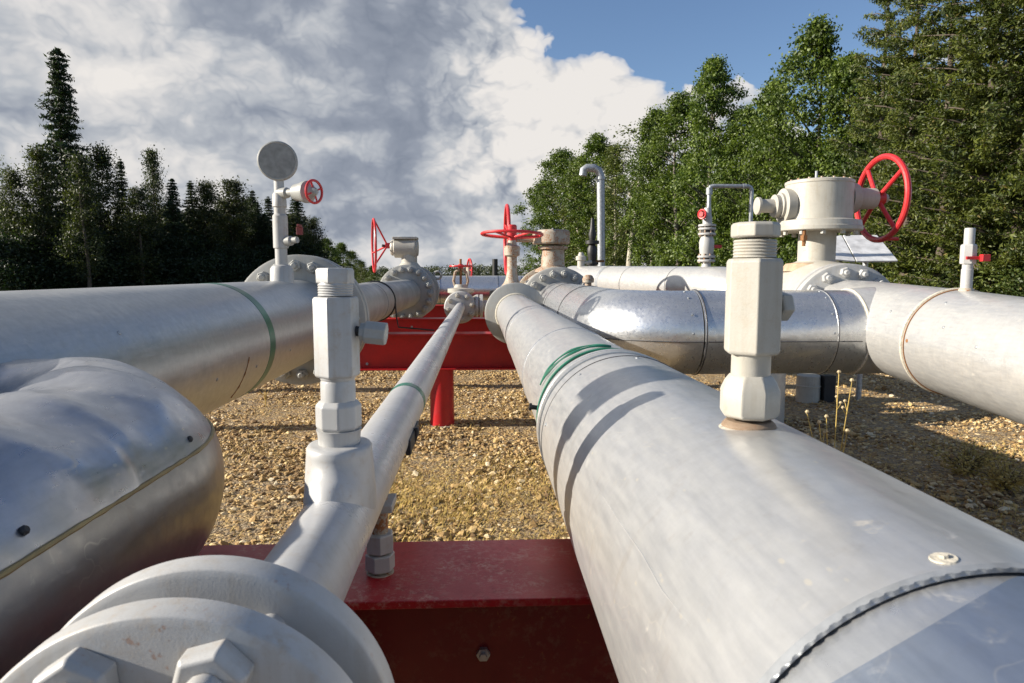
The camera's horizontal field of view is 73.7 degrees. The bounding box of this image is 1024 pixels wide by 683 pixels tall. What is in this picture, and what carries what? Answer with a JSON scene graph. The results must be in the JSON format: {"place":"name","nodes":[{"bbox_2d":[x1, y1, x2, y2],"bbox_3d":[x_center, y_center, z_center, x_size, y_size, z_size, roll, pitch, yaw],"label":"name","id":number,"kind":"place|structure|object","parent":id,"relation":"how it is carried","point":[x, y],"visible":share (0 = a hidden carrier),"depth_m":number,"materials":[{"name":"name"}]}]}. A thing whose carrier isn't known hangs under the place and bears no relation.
{"place":"outdoors","nodes":[
{"label":"outdoors","id":0,"kind":"place"},
{"bbox_2d":[0,0,1022,273],"label":"sky","id":1,"kind":"structure","parent":0,"point":[423,119],"materials":[{"name":"white"}]},
{"bbox_2d":[204,274,1023,544],"bbox_3d":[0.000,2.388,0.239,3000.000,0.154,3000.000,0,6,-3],"label":"ground","id":2,"kind":"structure","parent":0,"point":[986,435],"depth_m":9.39,"materials":[{"name":"beige gravel"}]},
{"bbox_2d":[0,163,41,283],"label":"birch tree","id":3,"kind":"object","parent":2,"relation":"on","point":[11,177],"visible":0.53,"depth_m":40.69,"materials":[{"name":"green plant"}]},
{"bbox_2d":[0,222,45,290],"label":"bush","id":4,"kind":"object","parent":2,"relation":"on","point":[4,288],"visible":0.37,"depth_m":38.99,"materials":[{"name":"green plant"}]},
{"bbox_2d":[0,227,76,290],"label":"bush","id":5,"kind":"object","parent":2,"relation":"on","point":[11,258],"visible":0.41,"depth_m":39.46,"materials":[{"name":"green plant"}]},
{"bbox_2d":[8,142,75,287],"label":"birch tree","id":6,"kind":"object","parent":2,"relation":"on","point":[39,171],"visible":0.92,"depth_m":40.73,"materials":[{"name":"green plant"}]},
{"bbox_2d":[0,229,92,289],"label":"bush","id":7,"kind":"object","parent":2,"relation":"on","point":[39,257],"visible":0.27,"depth_m":40.40,"materials":[{"name":"green plant"}]},
{"bbox_2d":[0,233,116,290],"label":"bush","id":8,"kind":"object","parent":2,"relation":"on","point":[58,282],"visible":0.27,"depth_m":40.73,"materials":[{"name":"green plant"}]},
{"bbox_2d":[29,47,111,288],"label":"spruce tree","id":9,"kind":"object","parent":2,"relation":"on","point":[61,91],"visible":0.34,"depth_m":43.20,"materials":[{"name":"green plant"}]},
{"bbox_2d":[31,239,112,288],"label":"bush","id":10,"kind":"object","parent":2,"relation":"on","point":[73,271],"visible":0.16,"depth_m":41.86,"materials":[{"name":"green plant"}]},
{"bbox_2d":[47,149,116,287],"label":"birch tree","id":11,"kind":"object","parent":2,"relation":"on","point":[83,223],"visible":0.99,"depth_m":40.12,"materials":[{"name":"green plant"}]},
{"bbox_2d":[66,140,129,242],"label":"birch tree","id":12,"kind":"object","parent":2,"relation":"on","point":[104,165],"visible":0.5,"depth_m":44.78,"materials":[{"name":"green plant"}]},
{"bbox_2d":[20,216,177,289],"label":"bush","id":13,"kind":"object","parent":2,"relation":"on","point":[114,252],"visible":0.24,"depth_m":42.52,"materials":[{"name":"green plant"}]},
{"bbox_2d":[111,159,135,282],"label":"spruce tree","id":14,"kind":"object","parent":2,"relation":"on","point":[120,166],"visible":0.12,"depth_m":45.88,"materials":[{"name":"green plant"}]},
{"bbox_2d":[78,242,188,287],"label":"bush","id":15,"kind":"object","parent":2,"relation":"on","point":[157,281],"visible":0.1,"depth_m":44.43,"materials":[{"name":"green plant"}]},
{"bbox_2d":[111,184,165,285],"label":"birch tree","id":16,"kind":"object","parent":2,"relation":"on","point":[137,197],"visible":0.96,"depth_m":43.23,"materials":[{"name":"green plant"}]},
{"bbox_2d":[72,219,228,287],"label":"bush","id":17,"kind":"object","parent":2,"relation":"on","point":[160,250],"visible":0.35,"depth_m":44.94,"materials":[{"name":"green plant"}]},
{"bbox_2d":[135,145,169,276],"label":"birch tree","id":18,"kind":"object","parent":2,"relation":"on","point":[151,162],"visible":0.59,"depth_m":46.91,"materials":[{"name":"green plant"}]},
{"bbox_2d":[155,178,199,284],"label":"spruce tree","id":19,"kind":"object","parent":2,"relation":"on","point":[172,215],"visible":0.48,"depth_m":46.15,"materials":[{"name":"green plant"}]},
{"bbox_2d":[178,180,207,282],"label":"spruce tree","id":20,"kind":"object","parent":2,"relation":"on","point":[189,186],"visible":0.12,"depth_m":48.08,"materials":[{"name":"green plant"}]},
{"bbox_2d":[185,213,220,247],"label":"birch tree","id":21,"kind":"object","parent":2,"relation":"on","point":[202,234],"visible":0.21,"depth_m":48.21,"materials":[{"name":"green plant"}]},
{"bbox_2d":[181,176,237,276],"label":"birch tree","id":22,"kind":"object","parent":2,"relation":"on","point":[208,196],"visible":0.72,"depth_m":47.97,"materials":[{"name":"green plant"}]},
{"bbox_2d":[208,196,249,281],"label":"birch tree","id":23,"kind":"object","parent":2,"relation":"on","point":[226,213],"visible":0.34,"depth_m":49.95,"materials":[{"name":"green plant"}]},
{"bbox_2d":[208,175,260,279],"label":"birch tree","id":24,"kind":"object","parent":2,"relation":"on","point":[232,189],"visible":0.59,"depth_m":50.09,"materials":[{"name":"green plant"}]},
{"bbox_2d":[229,245,270,281],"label":"bush","id":25,"kind":"object","parent":2,"relation":"on","point":[251,260],"visible":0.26,"depth_m":49.69,"materials":[{"name":"green plant"}]},
{"bbox_2d":[244,190,257,263],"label":"spruce tree","id":26,"kind":"object","parent":2,"relation":"on","point":[252,199],"visible":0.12,"depth_m":52.19,"materials":[{"name":"green plant"}]},
{"bbox_2d":[246,203,268,251],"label":"spruce tree","id":27,"kind":"object","parent":2,"relation":"on","point":[257,215],"visible":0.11,"depth_m":51.57,"materials":[{"name":"green plant"}]},
{"bbox_2d":[251,213,272,261],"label":"spruce tree","id":28,"kind":"object","parent":2,"relation":"on","point":[261,238],"visible":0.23,"depth_m":50.90,"materials":[{"name":"green plant"}]},
{"bbox_2d":[227,240,297,280],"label":"bush","id":29,"kind":"object","parent":2,"relation":"on","point":[267,252],"visible":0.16,"depth_m":50.19,"materials":[{"name":"green plant"}]},
{"bbox_2d":[262,196,273,244],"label":"spruce tree","id":30,"kind":"object","parent":2,"relation":"on","point":[267,201],"visible":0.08,"depth_m":54.24,"materials":[{"name":"green plant"}]},
{"bbox_2d":[266,214,297,259],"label":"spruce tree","id":31,"kind":"object","parent":2,"relation":"on","point":[289,233],"visible":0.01,"depth_m":50.38,"materials":[{"name":"green plant"}]},
{"bbox_2d":[271,211,309,252],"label":"birch tree","id":32,"kind":"object","parent":2,"relation":"on","point":[293,222],"visible":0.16,"depth_m":53.84,"materials":[{"name":"green plant"}]},
{"bbox_2d":[245,233,348,269],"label":"bush","id":33,"kind":"object","parent":2,"relation":"on","point":[299,246],"visible":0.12,"depth_m":51.31,"materials":[{"name":"green plant"}]},
{"bbox_2d":[286,197,311,244],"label":"spruce tree","id":34,"kind":"object","parent":2,"relation":"on","point":[296,205],"visible":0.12,"depth_m":56.23,"materials":[{"name":"green plant"}]},
{"bbox_2d":[295,214,335,257],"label":"birch tree","id":35,"kind":"object","parent":2,"relation":"on","point":[312,228],"visible":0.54,"depth_m":52.43,"materials":[{"name":"green plant"}]},
{"bbox_2d":[295,241,344,266],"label":"bush","id":36,"kind":"object","parent":2,"relation":"on","point":[318,252],"visible":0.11,"depth_m":52.35,"materials":[{"name":"green plant"}]},
{"bbox_2d":[321,238,343,264],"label":"aspen tree","id":37,"kind":"object","parent":2,"relation":"on","point":[335,253],"visible":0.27,"depth_m":64.32,"materials":[{"name":"green plant"}]},
{"bbox_2d":[328,242,361,279],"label":"aspen tree","id":38,"kind":"object","parent":2,"relation":"on","point":[341,246],"visible":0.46,"depth_m":68.49,"materials":[{"name":"green plant"}]},
{"bbox_2d":[344,249,367,282],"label":"birch tree","id":39,"kind":"object","parent":2,"relation":"on","point":[357,265],"visible":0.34,"depth_m":72.83,"materials":[{"name":"green plant"}]},
{"bbox_2d":[356,261,374,282],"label":"birch tree","id":40,"kind":"object","parent":2,"relation":"on","point":[365,269],"visible":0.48,"depth_m":78.72,"materials":[{"name":"green plant"}]},
{"bbox_2d":[364,265,380,281],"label":"aspen tree","id":41,"kind":"object","parent":2,"relation":"on","point":[371,272],"visible":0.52,"depth_m":88.59,"materials":[{"name":"green plant"}]},
{"bbox_2d":[197,539,618,682],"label":"steel beam","id":42,"kind":"structure","parent":2,"relation":"on","point":[499,611],"depth_m":2.17,"materials":[{"name":"red paint"},{"name":"steel"}]},
{"bbox_2d":[0,255,369,414],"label":"insulated pipe","id":43,"kind":"object","parent":42,"relation":"on","point":[204,348],"visible":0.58,"depth_m":3.68,"materials":[{"name":"silver metal"}]},
{"bbox_2d":[0,357,224,679],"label":"insulated elbow","id":44,"kind":"object","parent":43,"relation":"attached to","point":[112,472],"visible":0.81,"depth_m":1.44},
{"bbox_2d":[257,141,322,283],"bbox_3d":[-2.031,-1.177,6.306,0.624,1.327,0.273,2,6,23],"label":"pressure gauge","id":45,"kind":"object","parent":43,"relation":"on","point":[277,162],"visible":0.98,"depth_m":6.29,"materials":[{"name":"white paint"}]},
{"bbox_2d":[358,280,434,330],"bbox_3d":[-2.137,-0.695,12.506,1.502,0.918,10.208,0,6,-3],"label":"bare pipe","id":46,"kind":"object","parent":43,"relation":"attached to","point":[385,299],"visible":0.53,"depth_m":11.98,"materials":[{"name":"white metal"}]},
{"bbox_2d":[371,218,441,317],"bbox_3d":[-2.751,-1.850,17.533,1.830,2.579,1.960,0,6,-3],"label":"ball valve","id":47,"kind":"object","parent":46,"relation":"attached to","point":[406,251],"visible":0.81,"depth_m":16.82,"materials":[{"name":"grey paint"}]},
{"bbox_2d":[365,493,396,577],"bbox_3d":[-0.431,0.591,2.101,0.140,0.250,0.120,0,6,-3],"label":"jack screw","id":48,"kind":"object","parent":42,"relation":"on","point":[380,559],"visible":0.77,"depth_m":2.08,"materials":[{"name":"beige paint"}]},
{"bbox_2d":[0,303,464,682],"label":"thin pipe","id":49,"kind":"object","parent":48,"relation":"on","point":[282,612],"visible":0.99,"depth_m":0.85,"materials":[{"name":"metal"}]},
{"bbox_2d":[312,268,387,447],"bbox_3d":[-0.397,0.043,1.671,0.187,0.444,0.127,0,6,-3],"label":"riser fitting","id":50,"kind":"object","parent":49,"relation":"on","point":[339,332],"visible":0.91,"depth_m":1.63,"materials":[{"name":"beige paint"}]},
{"bbox_2d":[444,259,474,322],"bbox_3d":[-0.928,-0.917,12.330,0.570,1.145,0.800,0,6,-3],"label":"gate valve","id":51,"kind":"object","parent":49,"relation":"attached to","point":[460,293],"visible":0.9,"depth_m":12.05,"materials":[{"name":"white paint"}]},
{"bbox_2d":[473,294,487,316],"bbox_3d":[-0.502,-0.639,12.237,0.600,0.410,0.410,0,6,-3],"label":"side flange","id":52,"kind":"object","parent":51,"relation":"attached to","point":[480,304],"visible":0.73,"depth_m":12.08,"materials":[{"name":"white paint"}]},
{"bbox_2d":[379,317,489,331],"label":"steel beam","id":53,"kind":"structure","parent":2,"relation":"on","point":[476,324],"depth_m":14.06,"materials":[{"name":"red metal"}]},
{"bbox_2d":[388,305,484,317],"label":"steel beam","id":54,"kind":"structure","parent":2,"relation":"on","point":[437,311],"depth_m":19.82,"materials":[{"name":"red metal"}]},
{"bbox_2d":[360,332,515,427],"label":"steel beam","id":55,"kind":"structure","parent":2,"relation":"on","point":[399,351],"depth_m":10.59,"materials":[{"name":"red paint"},{"name":"steel"}]},
{"bbox_2d":[567,266,785,422],"bbox_3d":[2.766,-0.192,14.107,0.910,2.790,7.322,-2,6,-22],"label":"insulated pipe","id":56,"kind":"object","parent":55,"relation":"on","point":[679,278],"visible":0.36,"depth_m":12.86,"materials":[{"name":"metal"}]},
{"bbox_2d":[576,252,591,267],"bbox_3d":[1.737,-1.712,16.589,0.385,0.900,0.259,2,6,18],"label":"pipe stub","id":57,"kind":"object","parent":56,"relation":"attached to","point":[581,259],"visible":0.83,"depth_m":16.51,"materials":[{"name":"beige paint"}]},
{"bbox_2d":[585,218,603,265],"bbox_3d":[2.041,-2.126,16.961,0.448,1.850,0.340,3,6,26],"label":"vent valve","id":58,"kind":"object","parent":56,"relation":"attached to","point":[592,242],"visible":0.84,"depth_m":16.87,"materials":[{"name":"metal"}]},
{"bbox_2d":[697,184,753,266],"bbox_3d":[3.780,-1.957,12.145,1.009,1.674,0.332,0,6,-3],"label":"vent valve","id":59,"kind":"object","parent":56,"relation":"attached to","point":[706,234],"visible":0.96,"depth_m":12.06,"materials":[{"name":"white paint"}]},
{"bbox_2d":[540,275,866,374],"bbox_3d":[1.866,-0.384,8.606,2.707,0.901,5.591,0,6,-3],"label":"insulated elbow","id":60,"kind":"object","parent":55,"relation":"on","point":[823,331],"visible":0.74,"depth_m":5.95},
{"bbox_2d":[503,204,584,292],"bbox_3d":[0.632,-1.219,12.076,1.521,2.408,1.790,0,6,-3],"label":"ball valve","id":61,"kind":"object","parent":60,"relation":"attached to","point":[552,269],"visible":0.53,"depth_m":11.87,"materials":[{"name":"grey paint"}]},
{"bbox_2d":[823,280,1023,424],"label":"insulated pipe","id":62,"kind":"object","parent":60,"relation":"attached to","point":[966,347],"visible":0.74,"depth_m":4.86,"materials":[{"name":"metal"}]},
{"bbox_2d":[753,153,911,289],"bbox_3d":[3.684,-0.948,7.851,1.740,2.414,1.696,0,6,-3],"label":"ball valve","id":63,"kind":"object","parent":62,"relation":"attached to","point":[816,213],"visible":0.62,"depth_m":7.63,"materials":[{"name":"white paint"}]},
{"bbox_2d":[958,228,990,290],"bbox_3d":[3.478,-0.604,5.154,0.160,0.500,0.150,0,6,-3],"label":"sampling stem","id":64,"kind":"object","parent":62,"relation":"on","point":[969,257],"visible":0.94,"depth_m":5.14,"materials":[{"name":"beige paint"}]},
{"bbox_2d":[351,263,540,276],"bbox_3d":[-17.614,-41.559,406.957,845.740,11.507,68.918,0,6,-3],"label":"forest","id":65,"kind":"object","parent":2,"relation":"on","point":[480,270],"visible":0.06,"depth_m":392.32,"materials":[{"name":"green plant"}]},
{"bbox_2d":[436,275,523,303],"bbox_3d":[1.616,-1.601,20.998,9.000,0.858,0.948,0,6,-3],"label":"header pipe","id":66,"kind":"object","parent":2,"relation":"on","point":[486,286],"visible":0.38,"depth_m":20.54,"materials":[{"name":"white metal"}]},
{"bbox_2d":[466,258,472,275],"bbox_3d":[-1.350,-2.183,21.446,0.176,0.868,0.695,-1,6,-14],"label":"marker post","id":67,"kind":"object","parent":66,"relation":"attached to","point":[469,270],"visible":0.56,"depth_m":21.36,"materials":[{"name":"red paint"}]},
{"bbox_2d":[492,259,497,275],"bbox_3d":[-0.742,-1.951,29.953,0.240,3.311,0.240,0,6,-3],"label":"marker post","id":68,"kind":"object","parent":2,"relation":"on","point":[494,267],"visible":0.34,"depth_m":29.74,"materials":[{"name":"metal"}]},
{"bbox_2d":[517,180,570,272],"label":"aspen tree","id":69,"kind":"object","parent":2,"relation":"on","point":[533,204],"visible":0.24,"depth_m":96.39,"materials":[{"name":"green plant"}]},
{"bbox_2d":[511,148,589,266],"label":"aspen tree","id":70,"kind":"object","parent":2,"relation":"on","point":[561,158],"visible":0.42,"depth_m":86.01,"materials":[{"name":"green plant"}]},
{"bbox_2d":[541,149,605,265],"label":"birch tree","id":71,"kind":"object","parent":2,"relation":"on","point":[570,220],"visible":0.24,"depth_m":82.72,"materials":[{"name":"green plant"}]},
{"bbox_2d":[551,129,627,265],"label":"aspen tree","id":72,"kind":"object","parent":2,"relation":"on","point":[596,143],"visible":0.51,"depth_m":78.54,"materials":[{"name":"green plant"}]},
{"bbox_2d":[579,164,605,265],"bbox_3d":[2.153,-1.901,18.222,0.785,5.555,0.250,0,6,-3],"label":"gooseneck vent","id":73,"kind":"object","parent":2,"relation":"on","point":[596,170],"visible":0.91,"depth_m":17.98,"materials":[{"name":"metal"}]},
{"bbox_2d":[578,140,646,265],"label":"birch tree","id":74,"kind":"object","parent":2,"relation":"on","point":[612,258],"visible":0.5,"depth_m":74.80,"materials":[{"name":"green plant"}]},
{"bbox_2d":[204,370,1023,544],"bbox_3d":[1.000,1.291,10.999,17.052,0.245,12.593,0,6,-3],"label":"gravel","id":75,"kind":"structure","parent":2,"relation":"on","point":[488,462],"depth_m":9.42,"materials":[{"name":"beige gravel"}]},
{"bbox_2d":[588,121,651,265],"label":"slender tree","id":76,"kind":"object","parent":2,"relation":"on","point":[627,150],"visible":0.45,"depth_m":71.44,"materials":[{"name":"green plant"}]},
{"bbox_2d":[618,189,657,265],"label":"aspen tree","id":77,"kind":"object","parent":2,"relation":"on","point":[638,243],"visible":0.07,"depth_m":90.94,"materials":[{"name":"green plant"}]},
{"bbox_2d":[596,104,689,265],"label":"aspen tree","id":78,"kind":"object","parent":2,"relation":"on","point":[652,116],"visible":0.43,"depth_m":64.60,"materials":[{"name":"green plant"}]},
{"bbox_2d":[623,88,734,265],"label":"aspen tree","id":79,"kind":"object","parent":2,"relation":"on","point":[673,120],"visible":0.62,"depth_m":59.27,"materials":[{"name":"green plant"}]},
{"bbox_2d":[662,53,763,266],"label":"aspen tree","id":80,"kind":"object","parent":2,"relation":"on","point":[714,74],"visible":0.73,"depth_m":50.77,"materials":[{"name":"green plant"}]},
{"bbox_2d":[702,101,783,266],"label":"aspen tree","id":81,"kind":"object","parent":2,"relation":"on","point":[734,143],"visible":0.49,"depth_m":49.06,"materials":[{"name":"green plant"}]},
{"bbox_2d":[727,76,813,257],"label":"aspen tree","id":82,"kind":"object","parent":2,"relation":"on","point":[757,164],"visible":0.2,"depth_m":45.37,"materials":[{"name":"green plant"}]},
{"bbox_2d":[795,373,820,402],"bbox_3d":[5.649,0.915,13.035,0.450,0.580,0.450,0,6,-3],"label":"footing drum","id":83,"kind":"object","parent":2,"relation":"on","point":[808,385],"visible":0.93,"depth_m":12.86,"materials":[{"name":"beige paint"}]},
{"bbox_2d":[738,13,892,264],"bbox_3d":[17.053,-10.221,40.476,7.641,17.974,7.996,0,6,-4],"label":"aspen tree","id":84,"kind":"object","parent":2,"relation":"on","point":[818,39],"visible":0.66,"depth_m":38.92,"materials":[{"name":"green plant"}]},
{"bbox_2d":[819,374,835,402],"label":"footing block","id":85,"kind":"structure","parent":2,"relation":"on","point":[828,388],"depth_m":12.85,"materials":[{"name":"black rubber"}]},
{"bbox_2d":[805,370,853,452],"bbox_3d":[2.675,1.058,5.712,0.352,1.608,0.387,5,8,44],"label":"dry weed","id":86,"kind":"object","parent":2,"relation":"on","point":[826,416],"visible":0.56,"depth_m":5.65,"materials":[{"name":"beige plant"}]},
{"bbox_2d":[782,48,901,273],"bbox_3d":[18.790,-8.553,38.499,6.824,14.929,5.911,5,8,40],"label":"aspen tree","id":87,"kind":"object","parent":2,"relation":"on","point":[851,91],"visible":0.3,"depth_m":37.42,"materials":[{"name":"green plant"}]},
{"bbox_2d":[835,235,897,399],"bbox_3d":[6.367,-0.340,12.799,1.315,3.325,0.912,0,6,-3],"label":"solar panel","id":88,"kind":"object","parent":2,"relation":"on","point":[863,250],"visible":0.66,"depth_m":12.60,"materials":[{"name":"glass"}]},
{"bbox_2d":[821,0,930,282],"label":"pine tree","id":89,"kind":"object","parent":2,"relation":"on","point":[889,16],"visible":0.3,"depth_m":32.79,"materials":[{"name":"green plant"}]},
{"bbox_2d":[835,0,989,283],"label":"pine tree","id":90,"kind":"object","parent":2,"relation":"on","point":[898,129],"visible":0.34,"depth_m":27.90,"materials":[{"name":"green plant"}]},
{"bbox_2d":[877,225,999,285],"bbox_3d":[18.233,-2.516,27.575,7.220,5.741,7.349,-4,7,-35],"label":"bush","id":91,"kind":"object","parent":2,"relation":"on","point":[919,271],"depth_m":27.15,"materials":[{"name":"green plant"}]},
{"bbox_2d":[864,0,1021,286],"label":"pine tree","id":92,"kind":"object","parent":2,"relation":"on","point":[936,64],"visible":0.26,"depth_m":26.08,"materials":[{"name":"green plant"}]},
{"bbox_2d":[864,0,1023,294],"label":"pine tree","id":93,"kind":"object","parent":2,"relation":"on","point":[996,12],"visible":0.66,"depth_m":23.87,"materials":[{"name":"green plant"}]},
{"bbox_2d":[901,231,1006,285],"bbox_3d":[17.775,-2.137,26.144,5.962,4.608,5.362,2,6,21],"label":"bush","id":94,"kind":"object","parent":2,"relation":"on","point":[941,275],"visible":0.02,"depth_m":25.89,"materials":[{"name":"green plant"}]},
{"bbox_2d":[910,0,1023,295],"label":"pine tree","id":95,"kind":"object","parent":2,"relation":"on","point":[1017,22],"visible":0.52,"depth_m":23.14,"materials":[{"name":"green plant"}]},
{"bbox_2d":[920,434,1013,475],"bbox_3d":[5.328,1.371,8.088,0.850,0.497,0.706,0,6,-3],"label":"dry shrub","id":96,"kind":"object","parent":2,"relation":"on","point":[977,461],"visible":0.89,"depth_m":8.02,"materials":[{"name":"brown plant"}]},
{"bbox_2d":[927,248,1021,295],"bbox_3d":[17.750,-1.598,24.424,5.361,4.181,5.456,-2,6,-22],"label":"bush","id":97,"kind":"object","parent":2,"relation":"on","point":[994,286],"visible":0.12,"depth_m":23.65,"materials":[{"name":"green plant"}]},
{"bbox_2d":[952,28,1023,295],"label":"pine tree","id":98,"kind":"object","parent":2,"relation":"on","point":[1018,119],"visible":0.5,"depth_m":22.55,"materials":[{"name":"green plant"}]},
{"bbox_2d":[960,450,1023,492],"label":"dry shrub","id":99,"kind":"object","parent":2,"relation":"on","point":[1002,479],"visible":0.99,"depth_m":7.33,"materials":[{"name":"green plant"}]},
{"bbox_2d":[974,250,1023,296],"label":"bush","id":100,"kind":"object","parent":2,"relation":"on","point":[1018,272],"visible":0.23,"depth_m":22.77,"materials":[{"name":"green plant"}]},
{"bbox_2d":[986,268,1023,296],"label":"bush","id":101,"kind":"object","parent":2,"relation":"on","point":[1020,288],"visible":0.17,"depth_m":22.53,"materials":[{"name":"green plant"}]},
{"bbox_3d":[-1.175,1.699,1.222,4.950,1.775,0.540,0,6,-3],"label":"steel beam","id":102,"kind":"object","parent":2,"relation":"on","visible":0},
{"bbox_2d":[485,283,1023,682],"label":"insulated pipe","id":103,"kind":"object","parent":102,"relation":"on","point":[706,548],"visible":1,"depth_m":0.94,"materials":[{"name":"metal"}]},
{"bbox_2d":[480,224,543,288],"bbox_3d":[0.000,-0.965,10.719,0.988,1.716,0.987,0,6,-3],"label":"gate valve","id":104,"kind":"object","parent":103,"relation":"on","point":[511,250],"visible":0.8,"depth_m":10.60,"materials":[{"name":"beige paint"}]},
{"bbox_2d":[718,221,794,430],"bbox_3d":[0.467,-0.020,1.328,0.170,0.417,0.170,0,6,-3],"label":"pressure fitting","id":105,"kind":"object","parent":103,"relation":"on","point":[759,306],"visible":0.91,"depth_m":1.29,"materials":[{"name":"beige paint"}]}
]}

